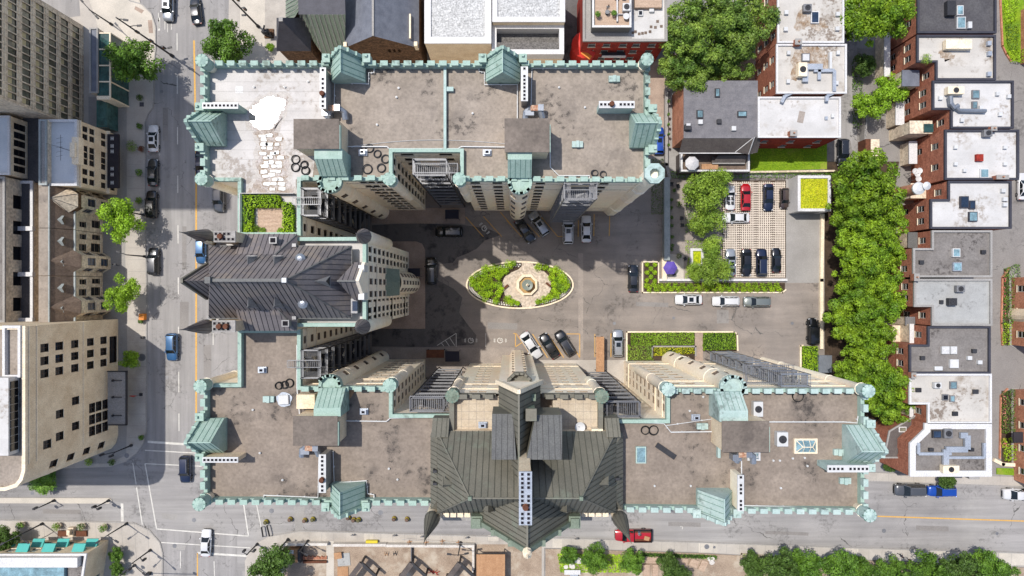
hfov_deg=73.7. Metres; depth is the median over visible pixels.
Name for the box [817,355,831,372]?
utility cabinet
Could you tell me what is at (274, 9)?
pavement
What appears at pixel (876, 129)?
back lane
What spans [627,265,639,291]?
parked car
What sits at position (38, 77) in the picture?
window
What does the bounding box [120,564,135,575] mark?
traffic light
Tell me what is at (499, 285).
garden shrub
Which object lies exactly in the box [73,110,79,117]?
window
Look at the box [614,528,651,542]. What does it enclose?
pickup truck
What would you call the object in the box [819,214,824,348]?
kerb wall
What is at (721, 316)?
road repair
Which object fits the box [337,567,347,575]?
timber stack
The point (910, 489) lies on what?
parked car
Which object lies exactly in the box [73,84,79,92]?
window
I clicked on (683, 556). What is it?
hedge
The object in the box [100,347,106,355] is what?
window
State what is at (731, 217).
parked car
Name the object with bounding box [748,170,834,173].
boundary wall
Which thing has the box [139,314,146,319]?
street bin
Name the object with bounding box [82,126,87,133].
window
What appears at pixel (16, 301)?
window
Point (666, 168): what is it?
boundary wall
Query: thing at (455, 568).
roof truss
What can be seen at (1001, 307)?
kerb wall
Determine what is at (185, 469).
parked car
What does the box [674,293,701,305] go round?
parked car
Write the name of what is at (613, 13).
shrub
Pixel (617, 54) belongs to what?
balcony
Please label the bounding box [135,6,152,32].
tactile paving
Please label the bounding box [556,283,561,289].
garden shrub
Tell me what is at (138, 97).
bush
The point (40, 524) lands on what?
lamp post
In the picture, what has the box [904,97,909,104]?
window
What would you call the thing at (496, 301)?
garden shrub
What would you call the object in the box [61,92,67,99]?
window
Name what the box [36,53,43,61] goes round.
window
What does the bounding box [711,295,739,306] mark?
parked car
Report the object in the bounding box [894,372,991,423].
brick house
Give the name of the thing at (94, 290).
window
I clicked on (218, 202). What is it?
parked car
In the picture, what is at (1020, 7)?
bed earth
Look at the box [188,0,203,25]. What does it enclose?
parked car
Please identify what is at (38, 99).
window
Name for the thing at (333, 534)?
pavement joints
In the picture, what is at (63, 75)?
window
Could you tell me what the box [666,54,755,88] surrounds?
yard earth
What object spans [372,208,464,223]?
courtyard apron
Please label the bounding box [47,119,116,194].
cream building
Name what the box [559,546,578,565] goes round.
tree
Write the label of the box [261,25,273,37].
statue
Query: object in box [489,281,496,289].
garden shrub
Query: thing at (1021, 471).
window
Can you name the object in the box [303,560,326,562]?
timber beam
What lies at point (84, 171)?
window
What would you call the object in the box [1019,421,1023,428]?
window
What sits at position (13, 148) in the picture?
side block
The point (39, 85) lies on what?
window
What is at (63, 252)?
townhouse
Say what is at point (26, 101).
window
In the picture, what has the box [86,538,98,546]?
window awning
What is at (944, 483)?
kerb
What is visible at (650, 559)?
garden deck
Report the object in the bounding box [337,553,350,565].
plastic sheet
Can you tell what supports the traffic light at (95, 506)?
on the road median
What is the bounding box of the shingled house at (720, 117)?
[672,81,760,174]
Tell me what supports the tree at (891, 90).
on the back lane at (876, 129)
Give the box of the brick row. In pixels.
[303,556,326,559]
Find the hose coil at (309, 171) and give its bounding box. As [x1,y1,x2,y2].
[301,166,310,174]
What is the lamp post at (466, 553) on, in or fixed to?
on the pavement at (821, 552)
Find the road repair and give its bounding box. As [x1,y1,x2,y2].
[43,108,948,535]
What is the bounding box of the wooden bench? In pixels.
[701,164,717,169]
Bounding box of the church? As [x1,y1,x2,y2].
[276,0,426,62]
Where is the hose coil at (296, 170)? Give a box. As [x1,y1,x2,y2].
[291,163,299,171]
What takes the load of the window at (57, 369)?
in the beige building at (53, 396)
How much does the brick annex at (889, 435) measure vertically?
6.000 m
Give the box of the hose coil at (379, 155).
[373,150,381,157]
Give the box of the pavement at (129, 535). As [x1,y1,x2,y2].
[0,519,162,575]
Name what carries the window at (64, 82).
in the hotel tower
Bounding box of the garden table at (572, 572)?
[564,570,579,575]
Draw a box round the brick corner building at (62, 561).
[0,540,108,575]
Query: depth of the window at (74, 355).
108.31 m
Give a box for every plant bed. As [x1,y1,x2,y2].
[557,553,641,572]
[627,344,653,360]
[630,332,694,345]
[651,158,662,214]
[653,347,694,355]
[685,182,698,232]
[685,240,722,278]
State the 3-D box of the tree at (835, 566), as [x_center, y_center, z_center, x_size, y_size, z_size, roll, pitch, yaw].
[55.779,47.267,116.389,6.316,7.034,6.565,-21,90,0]
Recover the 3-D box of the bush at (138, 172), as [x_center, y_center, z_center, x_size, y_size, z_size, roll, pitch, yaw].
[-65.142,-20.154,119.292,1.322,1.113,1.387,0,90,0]
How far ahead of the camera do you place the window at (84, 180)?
111.15 m
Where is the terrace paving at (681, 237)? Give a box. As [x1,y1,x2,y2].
[670,179,724,278]
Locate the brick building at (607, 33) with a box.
[577,0,667,62]
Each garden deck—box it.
[643,564,649,575]
[644,556,657,562]
[652,564,657,575]
[677,557,687,566]
[689,558,699,567]
[698,559,707,571]
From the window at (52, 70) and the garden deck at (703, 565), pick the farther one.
the garden deck at (703, 565)
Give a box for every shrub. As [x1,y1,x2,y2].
[252,224,258,231]
[471,281,481,290]
[473,271,481,280]
[475,287,485,295]
[479,269,487,277]
[479,292,489,301]
[481,264,490,271]
[483,274,492,282]
[484,289,493,297]
[488,263,497,273]
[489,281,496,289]
[492,296,499,304]
[494,281,502,287]
[496,265,504,273]
[503,259,513,269]
[503,295,511,303]
[534,262,542,271]
[546,293,553,300]
[547,273,554,281]
[553,265,559,273]
[554,290,561,299]
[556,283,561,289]
[560,274,566,281]
[562,278,570,287]
[595,11,600,17]
[611,10,616,16]
[921,53,931,64]
[1001,389,1015,433]
[1001,437,1017,461]
[1002,0,1018,23]
[1002,264,1020,323]
[1002,323,1012,345]
[1005,24,1018,50]
[1007,49,1023,62]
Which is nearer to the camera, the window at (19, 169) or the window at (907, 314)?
the window at (19, 169)
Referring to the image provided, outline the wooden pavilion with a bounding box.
[476,548,504,575]
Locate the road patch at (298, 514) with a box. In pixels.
[162,507,304,549]
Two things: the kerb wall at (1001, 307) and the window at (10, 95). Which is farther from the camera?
the kerb wall at (1001, 307)
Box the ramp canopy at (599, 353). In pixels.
[595,336,603,371]
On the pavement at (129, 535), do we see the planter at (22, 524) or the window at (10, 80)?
the planter at (22, 524)
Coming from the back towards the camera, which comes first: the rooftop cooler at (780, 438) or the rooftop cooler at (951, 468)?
the rooftop cooler at (951, 468)
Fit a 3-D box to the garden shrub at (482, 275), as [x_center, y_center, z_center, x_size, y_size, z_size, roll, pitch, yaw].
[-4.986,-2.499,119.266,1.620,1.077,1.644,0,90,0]
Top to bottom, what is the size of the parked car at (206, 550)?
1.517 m
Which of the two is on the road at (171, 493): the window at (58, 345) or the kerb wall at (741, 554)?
the kerb wall at (741, 554)
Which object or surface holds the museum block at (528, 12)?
on the ground at (171, 408)
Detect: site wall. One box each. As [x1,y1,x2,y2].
[283,541,328,545]
[333,542,386,546]
[386,542,474,547]
[472,547,474,571]
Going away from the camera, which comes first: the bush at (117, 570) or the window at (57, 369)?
the window at (57, 369)
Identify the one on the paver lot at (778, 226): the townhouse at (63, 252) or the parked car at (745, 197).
the parked car at (745, 197)
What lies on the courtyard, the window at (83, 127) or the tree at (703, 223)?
the tree at (703, 223)
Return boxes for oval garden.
[466,261,573,308]
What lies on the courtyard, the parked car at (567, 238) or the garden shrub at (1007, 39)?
the parked car at (567, 238)
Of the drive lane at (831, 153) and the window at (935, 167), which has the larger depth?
the drive lane at (831, 153)
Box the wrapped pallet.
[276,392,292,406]
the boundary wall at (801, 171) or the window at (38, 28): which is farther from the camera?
the boundary wall at (801, 171)
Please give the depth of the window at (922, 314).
113.40 m
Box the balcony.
[601,51,625,57]
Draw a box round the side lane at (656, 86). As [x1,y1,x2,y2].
[649,59,664,155]
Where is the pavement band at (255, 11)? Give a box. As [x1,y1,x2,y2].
[240,0,264,62]
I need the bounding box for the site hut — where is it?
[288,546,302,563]
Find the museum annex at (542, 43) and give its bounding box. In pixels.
[492,24,563,62]
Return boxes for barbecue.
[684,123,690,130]
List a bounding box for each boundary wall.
[663,87,671,179]
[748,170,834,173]
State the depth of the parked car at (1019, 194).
119.08 m
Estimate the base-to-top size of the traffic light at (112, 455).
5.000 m
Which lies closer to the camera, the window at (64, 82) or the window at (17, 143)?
the window at (17, 143)
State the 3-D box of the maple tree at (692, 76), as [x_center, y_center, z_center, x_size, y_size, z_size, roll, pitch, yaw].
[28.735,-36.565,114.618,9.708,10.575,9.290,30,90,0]
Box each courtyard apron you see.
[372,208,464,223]
[372,348,514,376]
[380,241,424,328]
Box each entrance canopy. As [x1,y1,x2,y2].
[408,268,421,276]
[445,210,459,218]
[445,350,459,361]
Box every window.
[8,1,16,11]
[8,9,16,19]
[8,16,16,26]
[8,24,16,34]
[8,31,16,41]
[8,39,16,48]
[8,46,16,56]
[8,54,16,63]
[8,62,16,71]
[8,69,16,78]
[8,77,16,85]
[8,84,16,93]
[8,92,16,100]
[10,380,17,451]
[13,195,20,209]
[13,221,20,234]
[13,246,20,259]
[13,272,20,285]
[13,297,20,310]
[14,123,25,132]
[14,131,25,141]
[14,140,25,149]
[14,149,25,158]
[14,157,25,166]
[14,165,25,174]
[22,2,30,12]
[22,9,30,19]
[22,17,30,26]
[22,24,30,33]
[22,31,30,41]
[22,39,30,48]
[22,46,30,55]
[22,53,30,62]
[22,61,30,70]
[22,68,30,77]
[22,75,30,84]
[22,82,30,91]
[22,90,30,98]
[22,97,30,106]
[36,3,43,12]
[36,10,43,19]
[36,17,43,26]
[36,24,43,33]
[36,31,43,40]
[36,39,43,47]
[36,46,43,54]
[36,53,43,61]
[36,60,43,68]
[36,67,43,75]
[36,74,43,82]
[36,81,43,89]
[36,88,43,96]
[36,95,43,103]
[36,103,43,110]
[40,343,48,352]
[40,355,48,364]
[40,368,48,377]
[43,438,51,449]
[49,11,56,20]
[49,18,56,27]
[49,25,56,33]
[49,32,56,40]
[49,38,56,47]
[49,45,56,54]
[49,52,56,61]
[49,59,56,68]
[49,66,56,74]
[49,73,56,81]
[49,80,56,88]
[49,87,56,95]
[49,94,56,102]
[49,101,56,108]
[49,108,56,115]
[49,458,58,467]
[55,341,63,349]
[55,353,63,362]
[55,366,63,374]
[56,408,63,418]
[56,430,63,440]
[61,18,67,26]
[61,25,67,33]
[61,31,67,39]
[61,38,67,46]
[61,45,67,52]
[61,52,67,59]
[61,58,67,65]
[61,65,67,72]
[61,72,67,79]
[61,79,67,86]
[61,85,67,92]
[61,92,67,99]
[61,99,67,106]
[61,106,67,112]
[61,112,67,118]
[66,452,74,460]
[71,339,78,347]
[71,351,78,359]
[71,363,78,371]
[72,395,79,404]
[72,420,79,430]
[73,25,79,33]
[73,32,79,40]
[73,38,79,46]
[73,45,79,53]
[73,51,79,59]
[73,58,79,66]
[73,65,79,72]
[73,71,79,79]
[73,78,79,85]
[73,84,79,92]
[73,91,79,98]
[73,97,79,105]
[73,104,79,111]
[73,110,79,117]
[79,221,86,227]
[79,234,86,239]
[79,244,86,251]
[79,279,86,284]
[79,289,86,295]
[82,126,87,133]
[82,133,87,140]
[82,168,87,175]
[82,177,87,184]
[82,209,94,213]
[83,296,94,299]
[83,446,90,453]
[87,337,93,345]
[87,349,93,357]
[87,360,93,368]
[88,199,95,207]
[88,258,95,265]
[88,302,95,310]
[89,128,94,135]
[89,136,94,143]
[89,147,94,154]
[89,154,94,160]
[89,160,94,167]
[89,170,94,177]
[89,179,94,186]
[89,402,95,412]
[89,413,95,424]
[89,425,95,435]
[91,243,100,252]
[91,287,100,295]
[92,220,100,228]
[92,234,100,240]
[92,278,100,283]
[96,400,101,410]
[96,411,101,422]
[96,423,101,433]
[98,440,105,448]
[100,336,106,343]
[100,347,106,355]
[100,358,106,366]
[101,259,108,266]
[102,399,107,408]
[102,410,107,420]
[102,421,108,431]
[110,336,116,362]
[771,32,775,40]
[897,348,902,353]
[897,359,902,365]
[900,266,906,271]
[901,283,907,289]
[903,311,909,316]
[904,44,910,52]
[904,55,910,64]
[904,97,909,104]
[904,109,909,116]
[914,331,920,337]
[914,407,920,413]
[917,206,923,212]
[917,218,923,224]
[918,237,925,243]
[918,312,925,318]
[919,89,925,97]
[919,101,925,109]
[922,72,928,80]
[931,143,937,150]
[931,164,937,171]
[934,189,941,196]
[937,119,943,127]
[1008,308,1023,321]
[1016,285,1023,291]
[1016,331,1023,337]
[1019,398,1023,405]
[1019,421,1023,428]
[1019,444,1023,451]
[1019,467,1023,474]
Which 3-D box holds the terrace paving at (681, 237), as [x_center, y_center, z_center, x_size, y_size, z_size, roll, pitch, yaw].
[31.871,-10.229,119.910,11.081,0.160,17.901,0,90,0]
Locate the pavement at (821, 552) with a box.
[245,530,1023,575]
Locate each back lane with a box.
[857,48,915,217]
[972,0,1023,473]
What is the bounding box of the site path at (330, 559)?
[326,541,333,575]
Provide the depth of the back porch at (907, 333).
114.82 m
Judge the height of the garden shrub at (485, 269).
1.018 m
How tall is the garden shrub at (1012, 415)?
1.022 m
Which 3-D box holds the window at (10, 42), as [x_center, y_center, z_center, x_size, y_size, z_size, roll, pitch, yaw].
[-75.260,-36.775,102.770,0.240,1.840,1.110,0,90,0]
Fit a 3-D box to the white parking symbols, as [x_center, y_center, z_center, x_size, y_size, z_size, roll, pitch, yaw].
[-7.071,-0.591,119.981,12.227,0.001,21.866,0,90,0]
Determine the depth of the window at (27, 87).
105.93 m
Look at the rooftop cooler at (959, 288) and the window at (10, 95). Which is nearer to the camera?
the window at (10, 95)
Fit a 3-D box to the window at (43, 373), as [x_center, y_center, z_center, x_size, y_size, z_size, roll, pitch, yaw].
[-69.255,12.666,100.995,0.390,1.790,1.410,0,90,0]
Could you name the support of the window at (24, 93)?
in the hotel tower
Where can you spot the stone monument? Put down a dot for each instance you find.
(71, 531)
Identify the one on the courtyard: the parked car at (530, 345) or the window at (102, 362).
the parked car at (530, 345)
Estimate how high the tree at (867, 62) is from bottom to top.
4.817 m
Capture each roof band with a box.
[18,226,34,230]
[18,272,34,275]
[18,318,34,320]
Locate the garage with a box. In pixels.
[788,175,830,213]
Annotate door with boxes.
[795,212,818,213]
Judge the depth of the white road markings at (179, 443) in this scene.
119.99 m
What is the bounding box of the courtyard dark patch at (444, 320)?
[372,224,498,346]
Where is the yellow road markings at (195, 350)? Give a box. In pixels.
[193,40,1023,575]
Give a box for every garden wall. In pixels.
[659,279,786,280]
[661,258,666,279]
[662,177,669,260]
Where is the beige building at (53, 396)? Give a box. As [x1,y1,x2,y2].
[0,319,117,490]
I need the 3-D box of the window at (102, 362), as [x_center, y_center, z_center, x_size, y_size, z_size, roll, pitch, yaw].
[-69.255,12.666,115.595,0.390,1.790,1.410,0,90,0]
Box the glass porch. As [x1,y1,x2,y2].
[89,28,128,106]
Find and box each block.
[0,115,27,179]
[0,176,21,321]
[38,119,50,184]
[180,229,419,333]
[183,45,664,236]
[184,327,888,558]
[424,0,492,62]
[492,0,564,24]
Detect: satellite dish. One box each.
[575,422,584,430]
[908,176,921,181]
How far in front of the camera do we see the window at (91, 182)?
113.03 m
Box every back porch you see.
[875,33,889,81]
[886,101,903,128]
[887,70,918,90]
[887,325,901,341]
[889,121,932,140]
[890,323,913,342]
[893,316,914,324]
[897,232,917,248]
[900,141,916,165]
[901,183,925,199]
[901,405,913,416]
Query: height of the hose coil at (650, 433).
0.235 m
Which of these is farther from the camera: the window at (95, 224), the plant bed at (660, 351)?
the plant bed at (660, 351)
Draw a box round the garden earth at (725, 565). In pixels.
[545,549,1023,575]
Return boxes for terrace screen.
[239,193,295,231]
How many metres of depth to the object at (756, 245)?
119.95 m
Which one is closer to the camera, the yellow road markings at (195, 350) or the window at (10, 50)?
the window at (10, 50)
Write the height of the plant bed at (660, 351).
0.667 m
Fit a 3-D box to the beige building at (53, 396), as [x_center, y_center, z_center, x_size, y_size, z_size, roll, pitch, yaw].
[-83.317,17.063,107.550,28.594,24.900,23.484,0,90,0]
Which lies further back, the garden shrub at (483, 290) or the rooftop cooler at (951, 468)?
the garden shrub at (483, 290)
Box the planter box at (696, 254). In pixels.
[689,248,703,265]
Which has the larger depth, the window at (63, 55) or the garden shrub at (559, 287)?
the garden shrub at (559, 287)
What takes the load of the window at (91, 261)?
in the townhouse at (63, 252)
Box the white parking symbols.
[437,223,506,346]
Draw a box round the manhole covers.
[30,90,998,548]
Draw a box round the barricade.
[261,525,269,536]
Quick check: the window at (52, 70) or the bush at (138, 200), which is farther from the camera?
the bush at (138, 200)
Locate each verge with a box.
[851,59,863,128]
[996,468,1013,474]
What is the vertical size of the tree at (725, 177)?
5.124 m
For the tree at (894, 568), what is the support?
on the garden earth at (725, 565)
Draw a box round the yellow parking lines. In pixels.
[466,212,609,357]
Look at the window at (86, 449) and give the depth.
111.81 m
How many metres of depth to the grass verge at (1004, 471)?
119.84 m
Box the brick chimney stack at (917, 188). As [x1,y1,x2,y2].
[879,182,930,200]
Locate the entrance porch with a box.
[426,349,444,357]
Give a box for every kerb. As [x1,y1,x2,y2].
[0,520,162,575]
[126,0,155,460]
[271,531,1023,553]
[869,481,1023,486]
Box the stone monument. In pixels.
[58,526,87,536]
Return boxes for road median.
[0,498,111,503]
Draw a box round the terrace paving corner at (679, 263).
[662,253,683,278]
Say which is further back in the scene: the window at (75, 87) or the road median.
the road median
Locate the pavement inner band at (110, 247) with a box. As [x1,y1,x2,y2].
[88,97,127,463]
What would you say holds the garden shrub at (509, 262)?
on the oval garden
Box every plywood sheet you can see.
[334,552,341,558]
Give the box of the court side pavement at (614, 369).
[534,360,625,382]
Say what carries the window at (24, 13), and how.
in the hotel tower
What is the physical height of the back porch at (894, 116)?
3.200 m
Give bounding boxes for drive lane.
[786,178,823,282]
[827,141,852,161]
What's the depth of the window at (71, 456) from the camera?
107.78 m
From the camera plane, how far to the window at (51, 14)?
111.94 m
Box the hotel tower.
[0,0,83,121]
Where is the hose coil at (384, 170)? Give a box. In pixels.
[377,163,385,172]
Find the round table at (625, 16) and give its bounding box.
[623,13,628,19]
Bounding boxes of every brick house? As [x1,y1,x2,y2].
[755,44,846,96]
[756,0,843,62]
[757,91,840,148]
[879,419,991,478]
[883,324,990,373]
[887,35,995,91]
[887,230,992,280]
[890,0,996,51]
[891,279,992,325]
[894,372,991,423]
[898,181,1011,232]
[901,80,1013,139]
[911,130,1018,184]
[1008,277,1023,345]
[1012,389,1023,483]
[1020,9,1023,64]
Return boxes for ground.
[117,0,971,575]
[284,544,541,575]
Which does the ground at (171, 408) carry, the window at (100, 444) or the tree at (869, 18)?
the tree at (869, 18)
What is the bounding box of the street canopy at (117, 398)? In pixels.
[107,371,127,425]
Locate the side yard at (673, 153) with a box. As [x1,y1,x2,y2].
[668,89,679,177]
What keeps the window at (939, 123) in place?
in the brick house at (982, 104)
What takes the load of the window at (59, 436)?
in the beige building at (53, 396)
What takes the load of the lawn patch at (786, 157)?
on the lawn base at (820, 164)
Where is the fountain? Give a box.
[517,274,537,295]
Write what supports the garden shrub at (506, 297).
on the oval garden
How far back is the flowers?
119.35 m
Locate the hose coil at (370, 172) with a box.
[362,164,372,173]
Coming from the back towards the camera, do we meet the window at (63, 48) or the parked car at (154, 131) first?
the parked car at (154, 131)
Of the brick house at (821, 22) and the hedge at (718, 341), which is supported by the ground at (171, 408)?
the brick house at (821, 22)
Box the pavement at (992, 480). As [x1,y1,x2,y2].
[864,473,1023,485]
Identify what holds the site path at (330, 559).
on the site ground at (517, 563)
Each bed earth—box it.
[628,333,694,360]
[644,263,784,291]
[703,334,736,350]
[1001,391,1010,461]
[1002,0,1023,61]
[1004,269,1008,344]
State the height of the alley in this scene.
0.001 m
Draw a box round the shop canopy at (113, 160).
[107,134,119,187]
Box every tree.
[0,524,21,550]
[95,196,146,244]
[101,37,165,82]
[102,273,140,313]
[118,350,139,367]
[200,18,256,62]
[247,543,294,575]
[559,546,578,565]
[579,542,608,575]
[618,547,645,575]
[656,550,682,575]
[657,39,714,96]
[658,0,739,65]
[671,565,692,575]
[682,169,724,212]
[685,207,727,237]
[687,261,704,282]
[696,253,734,286]
[701,0,780,62]
[701,234,723,259]
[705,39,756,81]
[709,167,732,197]
[739,549,768,575]
[758,546,799,575]
[791,548,823,575]
[821,548,860,575]
[822,288,886,346]
[825,181,881,237]
[830,147,907,221]
[831,215,894,273]
[831,254,885,307]
[831,344,885,396]
[839,0,916,47]
[844,320,898,369]
[845,554,879,575]
[850,87,891,120]
[854,53,876,77]
[864,240,905,285]
[864,365,913,420]
[865,198,909,247]
[866,276,906,327]
[871,388,915,424]
[874,72,909,102]
[875,553,908,575]
[906,549,952,575]
[937,551,984,575]
[938,477,956,488]
[969,547,1009,575]
[992,559,1020,575]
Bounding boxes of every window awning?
[15,543,30,551]
[31,538,45,546]
[41,543,56,551]
[56,538,70,546]
[71,543,86,551]
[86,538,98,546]
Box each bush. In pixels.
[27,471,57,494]
[84,458,92,465]
[107,459,115,465]
[108,546,123,563]
[109,563,125,575]
[126,140,136,151]
[135,169,141,175]
[135,197,142,203]
[136,94,142,100]
[265,43,274,51]
[882,464,895,471]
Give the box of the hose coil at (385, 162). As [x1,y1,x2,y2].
[381,154,388,163]
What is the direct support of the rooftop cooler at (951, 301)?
on the brick house at (926, 302)
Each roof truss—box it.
[349,555,379,575]
[399,555,428,575]
[446,555,475,575]
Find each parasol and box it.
[663,262,676,273]
[685,156,698,169]
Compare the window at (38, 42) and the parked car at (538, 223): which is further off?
the parked car at (538, 223)
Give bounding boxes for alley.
[562,0,577,62]
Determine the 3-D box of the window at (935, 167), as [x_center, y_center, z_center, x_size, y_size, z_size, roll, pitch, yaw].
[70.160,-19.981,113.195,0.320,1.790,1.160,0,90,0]
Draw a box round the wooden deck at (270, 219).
[258,207,283,231]
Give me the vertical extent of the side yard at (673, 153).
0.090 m
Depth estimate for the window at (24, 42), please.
105.93 m
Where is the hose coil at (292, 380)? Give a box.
[285,379,293,387]
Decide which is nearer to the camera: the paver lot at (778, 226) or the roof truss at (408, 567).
the roof truss at (408, 567)
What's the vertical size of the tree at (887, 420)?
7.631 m
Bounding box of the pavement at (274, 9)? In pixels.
[229,0,430,62]
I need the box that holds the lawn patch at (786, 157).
[752,146,825,169]
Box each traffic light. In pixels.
[32,499,55,509]
[91,499,109,509]
[99,444,132,457]
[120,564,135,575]
[242,543,258,555]
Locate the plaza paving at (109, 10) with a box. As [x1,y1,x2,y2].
[89,0,154,80]
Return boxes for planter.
[16,522,25,528]
[51,523,61,530]
[77,522,85,530]
[98,524,107,532]
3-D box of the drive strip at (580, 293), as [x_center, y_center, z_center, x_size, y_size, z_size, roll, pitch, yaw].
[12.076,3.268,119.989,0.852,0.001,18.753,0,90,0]
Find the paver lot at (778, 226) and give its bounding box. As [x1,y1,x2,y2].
[723,182,784,276]
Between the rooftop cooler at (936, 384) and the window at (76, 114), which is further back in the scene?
the window at (76, 114)
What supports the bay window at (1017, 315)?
in the brick house at (1017, 314)
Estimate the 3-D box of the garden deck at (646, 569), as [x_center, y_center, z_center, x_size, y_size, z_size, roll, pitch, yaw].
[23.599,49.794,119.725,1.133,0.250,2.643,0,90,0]
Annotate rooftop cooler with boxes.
[622,3,629,12]
[751,401,762,416]
[774,431,787,446]
[796,62,806,77]
[802,4,811,12]
[932,382,941,387]
[939,464,958,472]
[942,428,952,437]
[943,39,971,50]
[944,86,963,95]
[946,298,956,305]
[954,285,964,291]
[981,129,992,136]
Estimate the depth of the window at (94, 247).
118.09 m
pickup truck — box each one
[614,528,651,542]
[1001,487,1023,500]
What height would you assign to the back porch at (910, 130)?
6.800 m
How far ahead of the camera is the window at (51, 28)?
112.06 m
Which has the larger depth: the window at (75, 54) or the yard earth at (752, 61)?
the yard earth at (752, 61)
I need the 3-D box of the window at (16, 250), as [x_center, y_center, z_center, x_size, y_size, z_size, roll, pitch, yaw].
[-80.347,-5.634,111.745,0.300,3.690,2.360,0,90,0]
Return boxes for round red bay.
[570,33,595,62]
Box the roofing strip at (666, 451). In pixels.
[655,443,676,459]
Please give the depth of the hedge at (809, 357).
119.25 m
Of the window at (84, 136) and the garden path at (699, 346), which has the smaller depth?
the window at (84, 136)
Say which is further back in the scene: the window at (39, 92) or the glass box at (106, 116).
the glass box at (106, 116)
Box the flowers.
[1002,272,1007,447]
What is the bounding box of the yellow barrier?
[366,540,377,542]
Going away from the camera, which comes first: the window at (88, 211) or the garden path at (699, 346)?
the window at (88, 211)
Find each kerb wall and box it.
[626,331,738,360]
[641,261,785,292]
[643,261,658,282]
[651,346,695,356]
[740,553,772,559]
[799,344,803,366]
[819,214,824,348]
[992,458,1014,466]
[998,388,1007,458]
[999,0,1011,61]
[1000,268,1009,345]
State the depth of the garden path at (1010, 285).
119.88 m
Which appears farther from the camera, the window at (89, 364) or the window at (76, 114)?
the window at (76, 114)
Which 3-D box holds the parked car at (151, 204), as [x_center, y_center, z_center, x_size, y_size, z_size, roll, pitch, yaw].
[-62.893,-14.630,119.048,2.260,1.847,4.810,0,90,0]
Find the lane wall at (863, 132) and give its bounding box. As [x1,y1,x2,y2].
[859,115,867,141]
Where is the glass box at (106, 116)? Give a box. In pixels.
[96,101,117,131]
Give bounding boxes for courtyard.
[361,162,824,378]
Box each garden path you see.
[695,333,702,360]
[1009,269,1015,348]
[1011,388,1018,462]
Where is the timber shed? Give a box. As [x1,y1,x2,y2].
[858,139,878,158]
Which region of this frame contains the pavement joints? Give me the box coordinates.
[31,176,1011,560]
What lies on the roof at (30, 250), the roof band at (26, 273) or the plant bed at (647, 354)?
the roof band at (26, 273)
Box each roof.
[20,181,38,320]
[22,118,39,183]
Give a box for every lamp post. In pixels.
[0,522,43,545]
[80,0,112,25]
[95,522,127,543]
[115,17,173,56]
[116,250,145,257]
[122,549,151,575]
[232,0,259,27]
[299,539,308,555]
[447,541,468,555]
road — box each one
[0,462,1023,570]
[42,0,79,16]
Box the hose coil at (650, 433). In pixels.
[648,425,658,435]
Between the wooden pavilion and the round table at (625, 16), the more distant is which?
the wooden pavilion
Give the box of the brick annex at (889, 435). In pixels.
[874,413,914,457]
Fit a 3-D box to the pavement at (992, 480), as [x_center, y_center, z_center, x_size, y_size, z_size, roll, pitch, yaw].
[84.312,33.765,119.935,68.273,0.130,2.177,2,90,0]
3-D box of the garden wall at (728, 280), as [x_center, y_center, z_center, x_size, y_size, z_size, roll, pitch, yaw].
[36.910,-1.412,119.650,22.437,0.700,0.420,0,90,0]
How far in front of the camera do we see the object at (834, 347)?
119.94 m
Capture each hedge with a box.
[242,194,282,231]
[281,202,295,231]
[642,552,716,559]
[670,171,838,178]
[702,332,736,350]
[802,346,818,371]
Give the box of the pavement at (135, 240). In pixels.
[62,0,155,468]
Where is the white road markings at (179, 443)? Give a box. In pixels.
[121,13,682,575]
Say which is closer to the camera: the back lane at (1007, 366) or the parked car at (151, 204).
the parked car at (151, 204)
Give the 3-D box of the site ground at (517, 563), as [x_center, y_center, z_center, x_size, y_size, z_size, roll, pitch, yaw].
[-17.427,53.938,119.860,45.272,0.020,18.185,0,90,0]
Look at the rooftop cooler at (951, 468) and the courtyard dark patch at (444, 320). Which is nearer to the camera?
the rooftop cooler at (951, 468)
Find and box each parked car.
[144,191,158,217]
[146,125,160,152]
[146,159,159,186]
[146,248,160,274]
[160,0,175,21]
[164,333,179,360]
[178,455,192,482]
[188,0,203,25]
[194,151,203,173]
[194,240,207,263]
[199,528,212,556]
[211,188,225,211]
[424,257,436,284]
[435,225,462,237]
[514,218,535,243]
[519,331,542,359]
[528,210,549,236]
[538,333,559,359]
[554,330,575,356]
[562,220,574,244]
[580,215,592,242]
[611,329,623,356]
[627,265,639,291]
[654,127,665,154]
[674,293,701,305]
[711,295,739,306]
[722,211,749,223]
[724,185,736,209]
[724,249,736,275]
[739,184,752,210]
[740,249,752,275]
[743,296,770,307]
[755,249,768,275]
[762,184,774,210]
[770,248,781,272]
[779,188,789,208]
[806,318,819,344]
[835,139,849,166]
[893,483,925,497]
[926,484,956,497]
[1015,173,1023,199]
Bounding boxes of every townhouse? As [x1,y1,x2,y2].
[39,183,109,232]
[39,228,110,276]
[39,276,110,321]
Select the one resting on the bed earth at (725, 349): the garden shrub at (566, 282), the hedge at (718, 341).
the hedge at (718, 341)
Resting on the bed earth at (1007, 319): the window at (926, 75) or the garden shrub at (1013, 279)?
the garden shrub at (1013, 279)
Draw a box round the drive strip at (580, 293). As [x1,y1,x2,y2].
[578,253,582,359]
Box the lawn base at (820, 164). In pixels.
[750,144,826,170]

